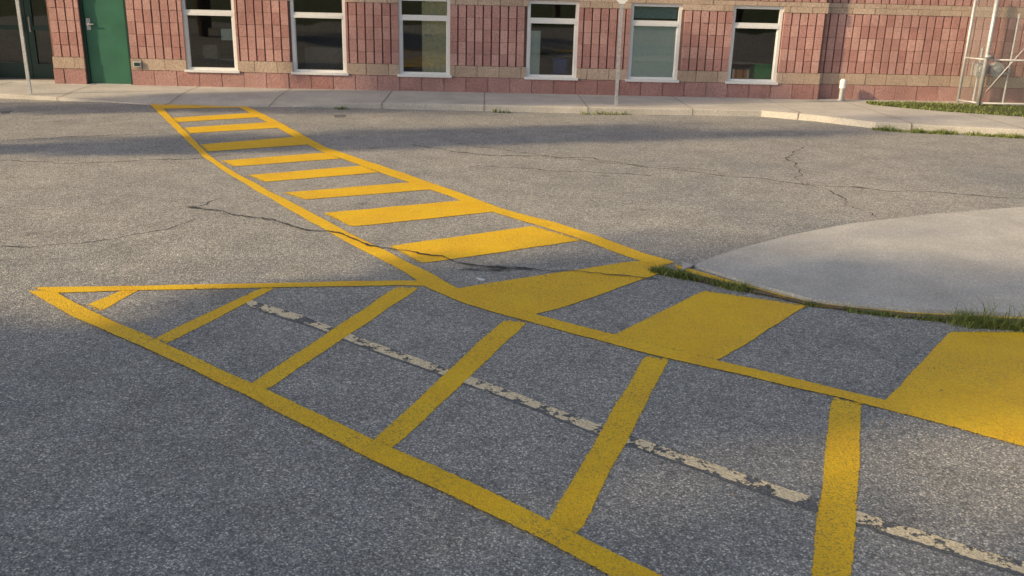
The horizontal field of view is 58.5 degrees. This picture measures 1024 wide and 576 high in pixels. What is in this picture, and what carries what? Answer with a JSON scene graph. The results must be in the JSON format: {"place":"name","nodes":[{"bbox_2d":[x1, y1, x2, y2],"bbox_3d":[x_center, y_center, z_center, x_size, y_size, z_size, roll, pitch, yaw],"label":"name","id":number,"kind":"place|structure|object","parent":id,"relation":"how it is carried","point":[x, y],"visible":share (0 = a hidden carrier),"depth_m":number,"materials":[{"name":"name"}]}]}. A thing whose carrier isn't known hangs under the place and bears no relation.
{"place":"outdoors","nodes":[
{"label":"outdoors","id":0,"kind":"place"},
{"bbox_2d":[0,98,1023,575],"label":"asphalt road","id":1,"kind":"structure","parent":0,"point":[180,470],"depth_m":5.11,"materials":[{"name":"grey asphalt"}]},
{"bbox_2d":[2,111,345,117],"bbox_3d":[-5.084,-2.632,13.854,5.165,0.001,0.501,-1,19,-6],"label":"asphalt patch","id":2,"kind":"object","parent":1,"relation":"on","point":[5,112],"visible":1,"depth_m":13.82,"materials":[{"name":"grey asphalt"}]},
{"bbox_2d":[46,0,828,93],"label":"brick wall","id":3,"kind":"structure","parent":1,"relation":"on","point":[525,36],"depth_m":16.42,"materials":[{"name":"brown brick"}]},
{"bbox_2d":[0,0,53,77],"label":"entrance doors","id":4,"kind":"structure","parent":3,"relation":"attached to","point":[17,70],"depth_m":16.92,"materials":[{"name":"green metal"}]},
{"bbox_2d":[0,79,54,82],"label":"entrance recess","id":5,"kind":"object","parent":3,"relation":"attached to","point":[32,81],"visible":0.11,"depth_m":16.56,"materials":[{"name":"grey concrete"}]},
{"bbox_2d":[78,0,132,84],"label":"green steel door","id":6,"kind":"structure","parent":3,"relation":"attached to","point":[107,48],"depth_m":16.34,"materials":[{"name":"paint"}]},
{"bbox_2d":[86,18,93,29],"bbox_3d":[-7.483,-4.677,16.209,0.135,0.200,0.060,1,18,-2],"label":"door handle","id":7,"kind":"object","parent":6,"relation":"attached to","point":[88,23],"visible":1,"depth_m":16.21,"materials":[{"name":"metal"}]},
{"bbox_2d":[47,0,828,99],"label":"masonry blocks","id":8,"kind":"structure","parent":3,"relation":"attached to","point":[270,73],"depth_m":16.46,"materials":[{"name":"red brick"}]},
{"bbox_2d":[133,61,141,66],"bbox_3d":[-6.710,-4.005,16.369,0.140,0.100,0.040,1,18,-2],"label":"wall outlet cover","id":9,"kind":"object","parent":8,"relation":"attached to","point":[137,64],"depth_m":16.35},
{"bbox_2d":[181,0,783,84],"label":"window frames","id":10,"kind":"structure","parent":3,"relation":"attached to","point":[530,20],"depth_m":16.45,"materials":[{"name":"white metal"}]},
{"bbox_2d":[195,1,771,78],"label":"window contents","id":11,"kind":"object","parent":3,"relation":"attached to","point":[653,51],"depth_m":16.66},
{"bbox_2d":[28,280,861,575],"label":"hatched parking marking","id":12,"kind":"object","parent":1,"relation":"on","point":[835,530],"visible":1,"depth_m":4.32,"materials":[{"name":"yellow paint"}]},
{"bbox_2d":[493,109,510,112],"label":"kerb weeds","id":13,"kind":"object","parent":1,"relation":"on","point":[495,111],"visible":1,"depth_m":14.89,"materials":[{"name":"green plant"}]},
{"bbox_2d":[3,135,1013,534],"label":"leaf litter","id":14,"kind":"object","parent":1,"relation":"on","point":[483,263],"visible":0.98,"depth_m":6.04,"materials":[{"name":"brown plant"}]},
{"bbox_2d":[1,132,1023,278],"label":"asphalt cracks","id":15,"kind":"object","parent":1,"relation":"on","point":[366,244],"visible":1,"depth_m":9.33,"materials":[{"name":"black asphalt"}]},
{"bbox_2d":[150,104,1023,445],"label":"crosswalk markings","id":16,"kind":"object","parent":1,"relation":"on","point":[976,378],"visible":0.98,"depth_m":6.08,"materials":[{"name":"yellow paint"}]},
{"bbox_2d":[580,110,631,114],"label":"kerb weeds","id":17,"kind":"object","parent":1,"relation":"on","point":[586,113],"visible":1,"depth_m":14.97,"materials":[{"name":"green plant"}]},
{"bbox_2d":[247,300,1023,575],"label":"faded old line","id":18,"kind":"object","parent":1,"relation":"on","point":[930,541],"visible":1,"depth_m":4.01,"materials":[{"name":"beige paint"}]},
{"bbox_2d":[650,267,1023,322],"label":"soil seam","id":19,"kind":"object","parent":1,"relation":"on","point":[759,291],"visible":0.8,"depth_m":6.10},
{"bbox_2d":[647,263,756,293],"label":"grass tufts","id":20,"kind":"object","parent":19,"relation":"on","point":[682,274],"visible":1,"depth_m":6.58,"materials":[{"name":"green plant"}]},
{"bbox_2d":[799,299,1017,329],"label":"grass tufts","id":21,"kind":"object","parent":19,"relation":"on","point":[929,316],"visible":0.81,"depth_m":5.96,"materials":[{"name":"green plant"}]},
{"bbox_2d":[941,303,1023,331],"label":"grass tufts","id":22,"kind":"object","parent":19,"relation":"on","point":[1002,323],"visible":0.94,"depth_m":5.80,"materials":[{"name":"green plant"}]},
{"bbox_2d":[869,124,1023,138],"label":"kerb weeds","id":23,"kind":"object","parent":1,"relation":"on","point":[921,130],"visible":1,"depth_m":13.79,"materials":[{"name":"green plant"}]},
{"bbox_2d":[960,288,1023,328],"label":"weed tuft","id":24,"kind":"object","parent":1,"relation":"on","point":[985,311],"visible":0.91,"depth_m":5.79,"materials":[{"name":"green plant"}]},
{"bbox_2d":[0,82,1023,135],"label":"sidewalk","id":25,"kind":"structure","parent":0,"point":[856,112],"depth_m":15.34,"materials":[{"name":"concrete"}]},
{"bbox_2d":[15,0,31,92],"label":"sign post","id":26,"kind":"object","parent":25,"relation":"on","point":[21,31],"visible":1,"depth_m":14.95,"materials":[{"name":"metal"}]},
{"bbox_2d":[614,0,627,105],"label":"sign post","id":27,"kind":"object","parent":25,"relation":"on","point":[622,2],"visible":0.98,"depth_m":15.02,"materials":[{"name":"metal"}]},
{"bbox_2d":[837,79,846,100],"bbox_3d":[6.076,-3.641,16.830,0.150,0.405,0.150,1,18,0],"label":"vent pipe","id":28,"kind":"object","parent":25,"relation":"on","point":[842,86],"visible":0.92,"depth_m":16.79,"materials":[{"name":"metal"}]},
{"bbox_2d":[823,0,1023,87],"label":"brick wall","id":29,"kind":"structure","parent":25,"relation":"on","point":[861,26],"depth_m":16.80,"materials":[{"name":"brown brick"}]},
{"bbox_2d":[817,0,1023,102],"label":"masonry blocks","id":30,"kind":"structure","parent":29,"relation":"attached to","point":[868,84],"depth_m":16.84,"materials":[{"name":"brick"}]},
{"bbox_2d":[866,100,1023,116],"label":"grass strip","id":31,"kind":"object","parent":25,"relation":"on","point":[997,109],"depth_m":16.07,"materials":[{"name":"green plant"}]},
{"bbox_2d":[956,0,1023,105],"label":"chain link fence","id":32,"kind":"object","parent":25,"relation":"on","point":[986,59],"visible":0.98,"depth_m":16.29,"materials":[{"name":"metal"}]},
{"bbox_2d":[970,14,1020,102],"bbox_3d":[8.793,-4.156,16.657,0.671,1.620,0.270,1,18,0],"label":"gas meter","id":33,"kind":"object","parent":25,"relation":"on","point":[978,73],"visible":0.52,"depth_m":16.67,"materials":[{"name":"metal"}]},
{"bbox_2d":[682,207,1023,316],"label":"concrete corner sidewalk","id":34,"kind":"structure","parent":0,"point":[934,263],"depth_m":6.93,"materials":[{"name":"grey concrete"}]},
{"label":"grassy ground","id":35,"kind":"structure","parent":0,"visible":0},
{"bbox_3d":[0.554,-7.301,21.495,33.000,4.300,10.700,1,18,-2],"label":"roof and rear walls","id":36,"kind":"object","parent":35,"relation":"on","visible":0},
{"bbox_2d":[0,0,777,79],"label":"interior rooms","id":37,"kind":"object","parent":36,"relation":"attached to","point":[752,45],"depth_m":19.41,"materials":[{"name":"black"}]}
]}

